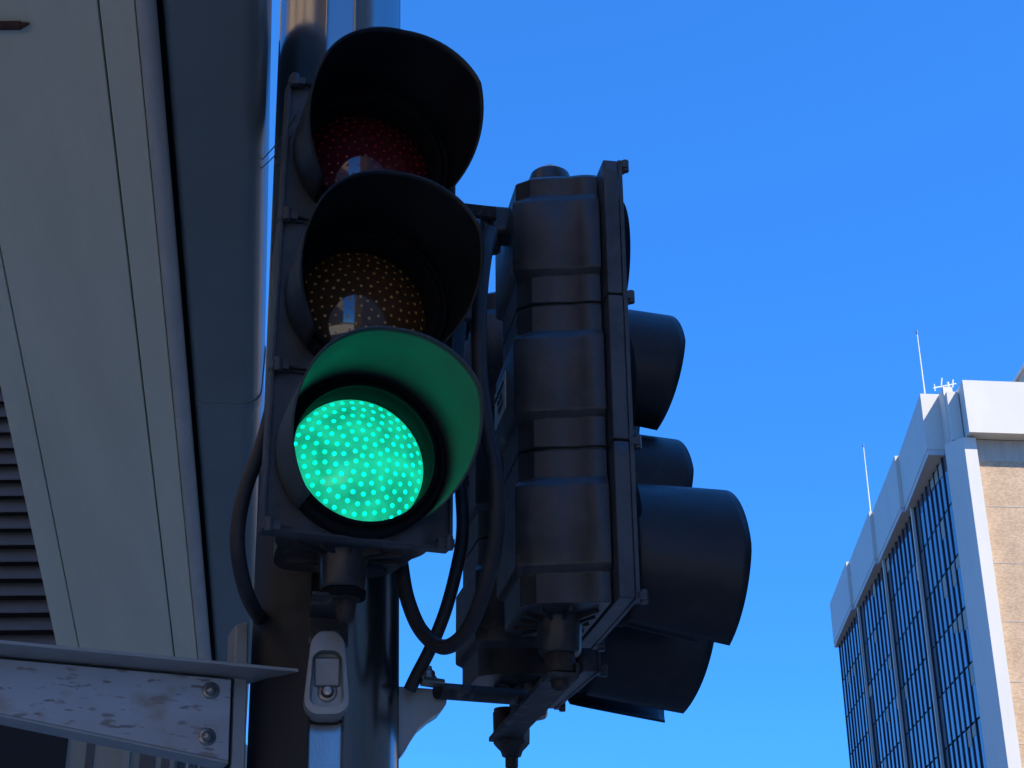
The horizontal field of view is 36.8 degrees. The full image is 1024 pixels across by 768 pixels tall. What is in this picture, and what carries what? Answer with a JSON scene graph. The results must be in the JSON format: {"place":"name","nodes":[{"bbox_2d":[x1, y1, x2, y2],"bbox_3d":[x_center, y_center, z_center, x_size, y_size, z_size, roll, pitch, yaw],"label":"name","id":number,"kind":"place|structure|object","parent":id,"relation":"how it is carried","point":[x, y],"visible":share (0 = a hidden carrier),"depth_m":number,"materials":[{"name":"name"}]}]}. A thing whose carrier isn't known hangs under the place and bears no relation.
{"place":"outdoors","nodes":[
{"label":"outdoors","id":0,"kind":"place"},
{"bbox_2d":[246,0,446,767],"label":"signal pole","id":1,"kind":"object","parent":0,"point":[333,702],"visible":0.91,"depth_m":2.25,"materials":[{"name":"metal"}]},
{"bbox_2d":[0,622,297,767],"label":"outrigger beam","id":2,"kind":"structure","parent":1,"relation":"attached to","point":[188,710],"depth_m":2.16,"materials":[{"name":"grey metal"}]},
{"bbox_2d":[230,403,265,624],"bbox_3d":[-0.364,0.189,2.255,0.052,0.304,0.266,-1,-24,0],"label":"cable","id":3,"kind":"object","parent":1,"relation":"attached to","point":[246,592],"visible":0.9,"depth_m":2.13,"materials":[{"name":"black rubber"}]},
{"bbox_2d":[308,586,365,647],"bbox_3d":[-0.247,0.330,2.171,0.075,0.053,0.137,3,-24,-8],"label":"mounting bracket","id":4,"kind":"object","parent":1,"relation":"attached to","point":[333,608],"visible":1,"depth_m":2.14,"materials":[{"name":"black metal"}]},
{"bbox_2d":[258,27,483,591],"bbox_3d":[-0.213,-0.097,2.236,0.268,0.774,0.370,8,-25,-18],"label":"traffic signal","id":5,"kind":"object","parent":4,"relation":"attached to","point":[374,417],"visible":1,"depth_m":2.19,"materials":[{"name":"plastic"}]},
{"bbox_2d":[258,369,452,553],"bbox_3d":[-0.211,0.104,2.147,0.268,0.238,0.050,8,-25,-18],"label":"door","id":6,"kind":"structure","parent":5,"relation":"in","point":[313,520],"depth_m":2.13,"materials":[{"name":"plastic"}]},
{"bbox_2d":[268,219,453,371],"bbox_3d":[-0.213,-0.116,2.245,0.268,0.238,0.050,8,-25,-18],"label":"door","id":7,"kind":"structure","parent":5,"relation":"in","point":[284,342],"depth_m":2.25,"materials":[{"name":"plastic"}]},
{"bbox_2d":[277,81,455,223],"bbox_3d":[-0.215,-0.337,2.342,0.268,0.238,0.050,8,-25,-18],"label":"door","id":8,"kind":"structure","parent":5,"relation":"in","point":[394,111],"depth_m":2.35,"materials":[{"name":"plastic"}]},
{"bbox_2d":[395,225,504,654],"bbox_3d":[-0.086,0.081,2.266,0.075,0.614,0.280,12,-27,-27],"label":"cable","id":9,"kind":"object","parent":5,"relation":"attached to","point":[457,640],"visible":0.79,"depth_m":2.16,"materials":[{"name":"black rubber"}]},
{"bbox_2d":[420,651,578,767],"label":"support bracket","id":10,"kind":"object","parent":1,"relation":"attached to","point":[509,737],"visible":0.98,"depth_m":2.37,"materials":[{"name":"metal"}]},
{"bbox_2d":[404,321,468,692],"bbox_3d":[-0.090,0.168,2.444,0.095,0.657,0.129,-19,-30,35],"label":"cable","id":11,"kind":"object","parent":10,"relation":"attached to","point":[422,663],"visible":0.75,"depth_m":2.34,"materials":[{"name":"black rubber"}]},
{"bbox_2d":[456,292,713,722],"bbox_3d":[0.097,0.187,2.788,0.454,0.840,0.290,5,-24,-12],"label":"traffic signal","id":12,"kind":"object","parent":10,"relation":"attached to","point":[636,673],"visible":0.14,"depth_m":2.63,"materials":[{"name":"plastic"}]},
{"bbox_2d":[549,648,600,708],"bbox_3d":[0.107,0.419,2.688,0.050,0.238,0.290,5,-24,-12],"label":"door","id":13,"kind":"structure","parent":12,"relation":"in","point":[587,661],"depth_m":2.53,"materials":[{"name":"plastic"}]},
{"bbox_2d":[477,159,751,657],"bbox_3d":[0.135,0.019,2.445,0.381,0.840,0.290,4,-24,-9],"label":"traffic signal","id":14,"kind":"object","parent":10,"relation":"attached to","point":[599,543],"visible":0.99,"depth_m":2.29,"materials":[{"name":"plastic"}]},
{"bbox_2d":[465,203,496,220],"bbox_3d":[-0.101,-0.291,2.549,0.178,0.090,0.009,-13,-27,26],"label":"tie bar","id":15,"kind":"object","parent":14,"relation":"attached to","point":[484,212],"visible":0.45,"depth_m":2.50,"materials":[{"name":"black metal"}]},
{"bbox_2d":[582,441,641,647],"bbox_3d":[0.150,0.251,2.344,0.050,0.238,0.290,4,-24,-9],"label":"door","id":16,"kind":"structure","parent":14,"relation":"in","point":[625,500],"depth_m":2.22,"materials":[{"name":"plastic"}]},
{"bbox_2d":[596,160,629,310],"bbox_3d":[0.146,-0.190,2.540,0.050,0.238,0.290,4,-24,-9],"label":"door","id":17,"kind":"structure","parent":14,"relation":"in","point":[614,220],"depth_m":2.41,"materials":[{"name":"plastic"}]},
{"bbox_2d":[602,295,636,450],"bbox_3d":[0.148,0.030,2.442,0.050,0.238,0.290,4,-24,-9],"label":"door","id":18,"kind":"structure","parent":14,"relation":"in","point":[620,363],"depth_m":2.32,"materials":[{"name":"plastic"}]},
{"bbox_2d":[246,0,1023,767],"label":"sky","id":19,"kind":"structure","parent":0,"point":[811,187],"materials":[{"name":"blue"}]},
{"bbox_3d":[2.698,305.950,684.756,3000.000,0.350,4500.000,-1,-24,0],"label":"ground","id":20,"kind":"structure","parent":0,"visible":0},
{"bbox_2d":[0,386,248,767],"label":"louvred building","id":21,"kind":"structure","parent":20,"relation":"on","point":[24,613],"depth_m":12.34,"materials":[{"name":"black metal"}]},
{"bbox_2d":[0,0,271,663],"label":"canopy","id":22,"kind":"object","parent":21,"relation":"attached to","point":[134,142],"visible":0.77,"depth_m":2.96,"materials":[{"name":"metal"}]},
{"bbox_2d":[262,114,296,159],"bbox_3d":[-0.388,-0.397,2.519,0.003,0.256,0.554,6,-25,-14],"label":"tie wire","id":23,"kind":"object","parent":22,"relation":"attached to","point":[280,138],"visible":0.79,"depth_m":2.46,"materials":[{"name":"black metal"}]},
{"bbox_2d":[261,125,298,168],"bbox_3d":[-0.385,-0.381,2.513,0.004,0.259,0.554,6,-25,-15],"label":"tie wire","id":24,"kind":"object","parent":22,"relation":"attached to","point":[280,149],"visible":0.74,"depth_m":2.46,"materials":[{"name":"black metal"}]},
{"bbox_2d":[178,762,207,767],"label":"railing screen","id":25,"kind":"object","parent":20,"relation":"on","point":[182,764],"depth_m":12.03,"materials":[{"name":"metal"}]},
{"bbox_2d":[830,363,1023,767],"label":"office tower","id":26,"kind":"structure","parent":20,"relation":"on","point":[927,608],"depth_m":104.83,"materials":[{"name":"grey concrete"}]},
{"bbox_2d":[862,444,870,511],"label":"whip antenna","id":27,"kind":"object","parent":26,"relation":"on","point":[866,480],"visible":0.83,"depth_m":133.35,"materials":[{"name":"white metal"}]},
{"bbox_2d":[840,559,928,767],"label":"distant windows","id":28,"kind":"structure","parent":26,"relation":"in","point":[888,569],"depth_m":130.20,"materials":[{"name":"blue glass"}]},
{"bbox_2d":[890,551,895,595],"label":"window","id":29,"kind":"structure","parent":26,"relation":"in","point":[891,561],"depth_m":122.88,"materials":[{"name":"blue glass"}]},
{"bbox_2d":[893,546,899,590],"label":"window","id":30,"kind":"structure","parent":26,"relation":"in","point":[894,553],"depth_m":121.47,"materials":[{"name":"blue glass"}]},
{"bbox_2d":[896,541,902,584],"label":"window","id":31,"kind":"structure","parent":26,"relation":"in","point":[897,544],"depth_m":120.07,"materials":[{"name":"blue glass"}]},
{"bbox_2d":[898,589,904,634],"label":"window","id":32,"kind":"structure","parent":26,"relation":"in","point":[899,596],"depth_m":119.98,"materials":[{"name":"blue glass"}]},
{"bbox_2d":[900,534,906,578],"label":"window","id":33,"kind":"structure","parent":26,"relation":"in","point":[901,542],"depth_m":118.62,"materials":[{"name":"blue glass"}]},
{"bbox_2d":[901,584,907,629],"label":"window","id":34,"kind":"structure","parent":26,"relation":"in","point":[902,587],"depth_m":118.60,"materials":[{"name":"blue glass"}]},
{"bbox_2d":[903,528,909,572],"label":"window","id":35,"kind":"structure","parent":26,"relation":"in","point":[904,531],"depth_m":117.23,"materials":[{"name":"blue glass"}]},
{"bbox_2d":[903,634,909,679],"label":"window","id":36,"kind":"structure","parent":26,"relation":"in","point":[904,640],"depth_m":118.61,"materials":[{"name":"blue glass"}]},
{"bbox_2d":[905,578,911,623],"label":"window","id":37,"kind":"structure","parent":26,"relation":"in","point":[906,585],"depth_m":117.18,"materials":[{"name":"blue glass"}]},
{"bbox_2d":[906,629,913,674],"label":"window","id":38,"kind":"structure","parent":26,"relation":"in","point":[907,632],"depth_m":117.17,"materials":[{"name":"blue glass"}]},
{"bbox_2d":[907,521,913,566],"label":"window","id":39,"kind":"structure","parent":26,"relation":"in","point":[908,527],"depth_m":115.81,"materials":[{"name":"blue glass"}]},
{"bbox_2d":[908,572,915,618],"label":"window","id":40,"kind":"structure","parent":26,"relation":"in","point":[909,575],"depth_m":115.75,"materials":[{"name":"blue glass"}]},
{"bbox_2d":[910,517,915,560],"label":"window","id":41,"kind":"structure","parent":26,"relation":"in","point":[910,517],"depth_m":114.62,"materials":[{"name":"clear glass"}]},
{"bbox_2d":[910,624,916,670],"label":"window","id":42,"kind":"structure","parent":26,"relation":"in","point":[911,628],"depth_m":115.75,"materials":[{"name":"blue glass"}]},
{"bbox_2d":[911,674,918,721],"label":"window","id":43,"kind":"structure","parent":26,"relation":"in","point":[913,682],"depth_m":115.71,"materials":[{"name":"blue glass"}]},
{"bbox_2d":[912,566,919,612],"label":"window","id":44,"kind":"structure","parent":26,"relation":"in","point":[913,569],"depth_m":114.34,"materials":[{"name":"blue glass"}]},
{"bbox_2d":[914,618,920,665],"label":"window","id":45,"kind":"structure","parent":26,"relation":"in","point":[915,624],"depth_m":114.34,"materials":[{"name":"blue glass"}]},
{"bbox_2d":[915,506,922,552],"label":"window","id":46,"kind":"structure","parent":26,"relation":"in","point":[916,509],"depth_m":112.53,"materials":[{"name":"blue glass"}]},
{"bbox_2d":[916,564,921,607],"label":"window","id":47,"kind":"structure","parent":26,"relation":"in","point":[916,564],"depth_m":113.32,"materials":[{"name":"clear glass"}]},
{"bbox_2d":[915,670,922,717],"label":"window","id":48,"kind":"structure","parent":26,"relation":"in","point":[916,673],"depth_m":114.32,"materials":[{"name":"blue glass"}]},
{"bbox_2d":[916,330,925,393],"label":"whip antenna","id":49,"kind":"object","parent":26,"relation":"on","point":[920,364],"visible":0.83,"depth_m":111.43,"materials":[{"name":"white metal"}]},
{"bbox_2d":[917,612,924,660],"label":"window","id":50,"kind":"structure","parent":26,"relation":"in","point":[919,620],"depth_m":112.93,"materials":[{"name":"blue glass"}]},
{"bbox_2d":[919,498,926,546],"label":"window","id":51,"kind":"structure","parent":26,"relation":"in","point":[920,503],"depth_m":111.18,"materials":[{"name":"blue glass"}]},
{"bbox_2d":[919,665,926,713],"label":"window","id":52,"kind":"structure","parent":26,"relation":"in","point":[920,668],"depth_m":112.87,"materials":[{"name":"blue glass"}]},
{"bbox_2d":[921,609,926,654],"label":"window","id":53,"kind":"structure","parent":26,"relation":"in","point":[921,609],"depth_m":111.78,"materials":[{"name":"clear glass"}]},
{"bbox_2d":[921,551,928,599],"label":"window","id":54,"kind":"structure","parent":26,"relation":"in","point":[922,556],"depth_m":111.07,"materials":[{"name":"blue glass"}]},
{"bbox_2d":[921,717,928,765],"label":"window","id":55,"kind":"structure","parent":26,"relation":"in","point":[922,722],"depth_m":112.85,"materials":[{"name":"blue glass"}]},
{"bbox_2d":[922,491,930,539],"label":"window","id":56,"kind":"structure","parent":26,"relation":"in","point":[923,496],"depth_m":109.86,"materials":[{"name":"blue glass"}]},
{"bbox_2d":[923,660,930,708],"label":"window","id":57,"kind":"structure","parent":26,"relation":"in","point":[924,663],"depth_m":111.51,"materials":[{"name":"blue glass"}]},
{"bbox_2d":[924,545,932,593],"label":"window","id":58,"kind":"structure","parent":26,"relation":"in","point":[926,552],"depth_m":109.76,"materials":[{"name":"blue glass"}]},
{"bbox_2d":[924,713,932,762],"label":"window","id":59,"kind":"structure","parent":26,"relation":"in","point":[926,718],"depth_m":111.42,"materials":[{"name":"blue glass"}]},
{"bbox_2d":[927,656,932,703],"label":"window","id":60,"kind":"structure","parent":26,"relation":"in","point":[927,656],"depth_m":110.42,"materials":[{"name":"blue glass"}]},
{"bbox_2d":[926,484,934,533],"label":"window","id":61,"kind":"structure","parent":26,"relation":"in","point":[927,489],"depth_m":108.58,"materials":[{"name":"blue glass"}]},
{"bbox_2d":[927,599,934,647],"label":"window","id":62,"kind":"structure","parent":26,"relation":"in","point":[928,606],"depth_m":109.67,"materials":[{"name":"blue glass"}]},
{"bbox_2d":[928,538,936,588],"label":"window","id":63,"kind":"structure","parent":26,"relation":"in","point":[929,542],"depth_m":108.40,"materials":[{"name":"blue glass"}]},
{"bbox_2d":[929,709,936,758],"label":"window","id":64,"kind":"structure","parent":26,"relation":"in","point":[930,712],"depth_m":110.02,"materials":[{"name":"blue glass"}]},
{"bbox_2d":[930,477,938,526],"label":"window","id":65,"kind":"structure","parent":26,"relation":"in","point":[931,482],"depth_m":107.22,"materials":[{"name":"blue glass"}]},
{"bbox_2d":[930,593,938,642],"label":"window","id":66,"kind":"structure","parent":26,"relation":"in","point":[932,601],"depth_m":108.34,"materials":[{"name":"blue glass"}]},
{"bbox_2d":[933,706,938,754],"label":"window","id":67,"kind":"structure","parent":26,"relation":"in","point":[933,706],"depth_m":108.94,"materials":[{"name":"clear glass"}]},
{"bbox_2d":[932,532,940,582],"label":"window","id":68,"kind":"structure","parent":26,"relation":"in","point":[933,536],"depth_m":107.10,"materials":[{"name":"blue glass"}]},
{"bbox_2d":[932,648,940,697],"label":"window","id":69,"kind":"structure","parent":26,"relation":"in","point":[934,655],"depth_m":108.23,"materials":[{"name":"blue glass"}]},
{"bbox_2d":[934,470,942,520],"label":"window","id":70,"kind":"structure","parent":26,"relation":"in","point":[935,474],"depth_m":105.89,"materials":[{"name":"blue glass"}]},
{"bbox_2d":[934,587,942,637],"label":"window","id":71,"kind":"structure","parent":26,"relation":"in","point":[936,595],"depth_m":107.02,"materials":[{"name":"blue glass"}]},
{"bbox_2d":[936,525,944,576],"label":"window","id":72,"kind":"structure","parent":26,"relation":"in","point":[937,529],"depth_m":105.75,"materials":[{"name":"blue glass"}]},
{"bbox_2d":[936,642,944,693],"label":"window","id":73,"kind":"structure","parent":26,"relation":"in","point":[938,650],"depth_m":106.92,"materials":[{"name":"blue glass"}]},
{"bbox_2d":[938,462,946,513],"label":"window","id":74,"kind":"structure","parent":26,"relation":"in","point":[939,467],"depth_m":104.56,"materials":[{"name":"blue glass"}]},
{"bbox_2d":[938,581,946,632],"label":"window","id":75,"kind":"structure","parent":26,"relation":"in","point":[939,585],"depth_m":105.66,"materials":[{"name":"blue glass"}]},
{"bbox_2d":[938,698,946,748],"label":"window","id":76,"kind":"structure","parent":26,"relation":"in","point":[939,701],"depth_m":106.79,"materials":[{"name":"blue glass"}]},
{"bbox_2d":[933,378,955,390],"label":"roof antenna","id":77,"kind":"object","parent":26,"relation":"on","point":[947,385],"visible":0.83,"depth_m":107.43,"materials":[{"name":"white metal"}]},
{"bbox_2d":[940,519,948,569],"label":"window","id":78,"kind":"structure","parent":26,"relation":"in","point":[941,523],"depth_m":104.40,"materials":[{"name":"blue glass"}]},
{"bbox_2d":[940,637,948,688],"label":"window","id":79,"kind":"structure","parent":26,"relation":"in","point":[941,641],"depth_m":105.52,"materials":[{"name":"blue glass"}]},
{"bbox_2d":[942,575,950,626],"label":"window","id":80,"kind":"structure","parent":26,"relation":"in","point":[943,579],"depth_m":104.26,"materials":[{"name":"blue glass"}]},
{"bbox_2d":[942,693,950,744],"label":"window","id":81,"kind":"structure","parent":26,"relation":"in","point":[943,696],"depth_m":105.44,"materials":[{"name":"blue glass"}]},
{"bbox_2d":[942,455,951,506],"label":"window","id":82,"kind":"structure","parent":26,"relation":"in","point":[944,458],"depth_m":103.20,"materials":[{"name":"blue glass"}]},
{"bbox_2d":[945,749,948,767],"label":"window","id":83,"kind":"structure","parent":26,"relation":"in","point":[946,754],"depth_m":105.88,"materials":[{"name":"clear glass"}]},
{"bbox_2d":[944,512,953,563],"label":"window","id":84,"kind":"structure","parent":26,"relation":"in","point":[946,515],"depth_m":103.10,"materials":[{"name":"blue glass"}]},
{"bbox_2d":[944,632,953,683],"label":"window","id":85,"kind":"structure","parent":26,"relation":"in","point":[946,635],"depth_m":104.19,"materials":[{"name":"blue glass"}]},
{"bbox_2d":[946,689,955,740],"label":"window","id":86,"kind":"structure","parent":26,"relation":"in","point":[948,691],"depth_m":104.09,"materials":[{"name":"blue glass"}]},
{"bbox_2d":[947,569,955,621],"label":"window","id":87,"kind":"structure","parent":26,"relation":"in","point":[948,572],"depth_m":103.02,"materials":[{"name":"blue glass"}]},
{"bbox_2d":[949,746,953,767],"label":"window","id":88,"kind":"structure","parent":26,"relation":"in","point":[950,748],"depth_m":104.43,"materials":[{"name":"blue glass"}]},
{"bbox_2d":[949,504,957,556],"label":"window","id":89,"kind":"structure","parent":26,"relation":"in","point":[950,508],"depth_m":101.80,"materials":[{"name":"blue glass"}]},
{"bbox_2d":[949,626,957,678],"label":"window","id":90,"kind":"structure","parent":26,"relation":"in","point":[950,629],"depth_m":102.90,"materials":[{"name":"blue glass"}]},
{"bbox_2d":[951,683,959,736],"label":"window","id":91,"kind":"structure","parent":26,"relation":"in","point":[952,686],"depth_m":102.77,"materials":[{"name":"blue glass"}]},
{"bbox_2d":[951,562,960,615],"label":"window","id":92,"kind":"structure","parent":26,"relation":"in","point":[952,566],"depth_m":101.63,"materials":[{"name":"blue glass"}]},
{"bbox_2d":[953,741,958,767],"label":"window","id":93,"kind":"structure","parent":26,"relation":"in","point":[954,744],"depth_m":103.05,"materials":[{"name":"blue glass"}]},
{"bbox_2d":[953,620,962,673],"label":"window","id":94,"kind":"structure","parent":26,"relation":"in","point":[954,624],"depth_m":101.55,"materials":[{"name":"blue glass"}]},
{"bbox_2d":[955,556,964,609],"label":"window","id":95,"kind":"structure","parent":26,"relation":"in","point":[957,559],"depth_m":100.33,"materials":[{"name":"blue glass"}]},
{"bbox_2d":[955,679,964,732],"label":"window","id":96,"kind":"structure","parent":26,"relation":"in","point":[956,682],"depth_m":101.43,"materials":[{"name":"blue glass"}]},
{"bbox_2d":[957,737,963,767],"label":"window","id":97,"kind":"structure","parent":26,"relation":"in","point":[959,739],"depth_m":101.66,"materials":[{"name":"blue glass"}]},
{"bbox_2d":[958,614,967,668],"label":"window","id":98,"kind":"structure","parent":26,"relation":"in","point":[959,617],"depth_m":100.22,"materials":[{"name":"blue glass"}]},
{"bbox_2d":[960,673,969,727],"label":"window","id":99,"kind":"structure","parent":26,"relation":"in","point":[961,676],"depth_m":100.10,"materials":[{"name":"blue glass"}]},
{"bbox_2d":[962,733,968,767],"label":"window","id":100,"kind":"structure","parent":26,"relation":"in","point":[963,735],"depth_m":100.29,"materials":[{"name":"blue glass"}]},
{"bbox_2d":[962,609,971,663],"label":"window","id":101,"kind":"structure","parent":26,"relation":"in","point":[964,611],"depth_m":98.91,"materials":[{"name":"blue glass"}]},
{"bbox_2d":[965,668,974,723],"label":"window","id":102,"kind":"structure","parent":26,"relation":"in","point":[966,671],"depth_m":98.79,"materials":[{"name":"blue glass"}]},
{"bbox_2d":[967,728,974,767],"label":"window","id":103,"kind":"structure","parent":26,"relation":"in","point":[968,731],"depth_m":98.84,"materials":[{"name":"blue glass"}]},
{"bbox_2d":[969,663,979,718],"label":"window","id":104,"kind":"structure","parent":26,"relation":"in","point":[971,665],"depth_m":97.45,"materials":[{"name":"blue glass"}]},
{"bbox_2d":[972,723,979,767],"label":"window","id":105,"kind":"structure","parent":26,"relation":"in","point":[973,726],"depth_m":97.48,"materials":[{"name":"blue glass"}]},
{"bbox_2d":[977,719,985,767],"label":"window","id":106,"kind":"structure","parent":26,"relation":"in","point":[978,721],"depth_m":96.15,"materials":[{"name":"blue glass"}]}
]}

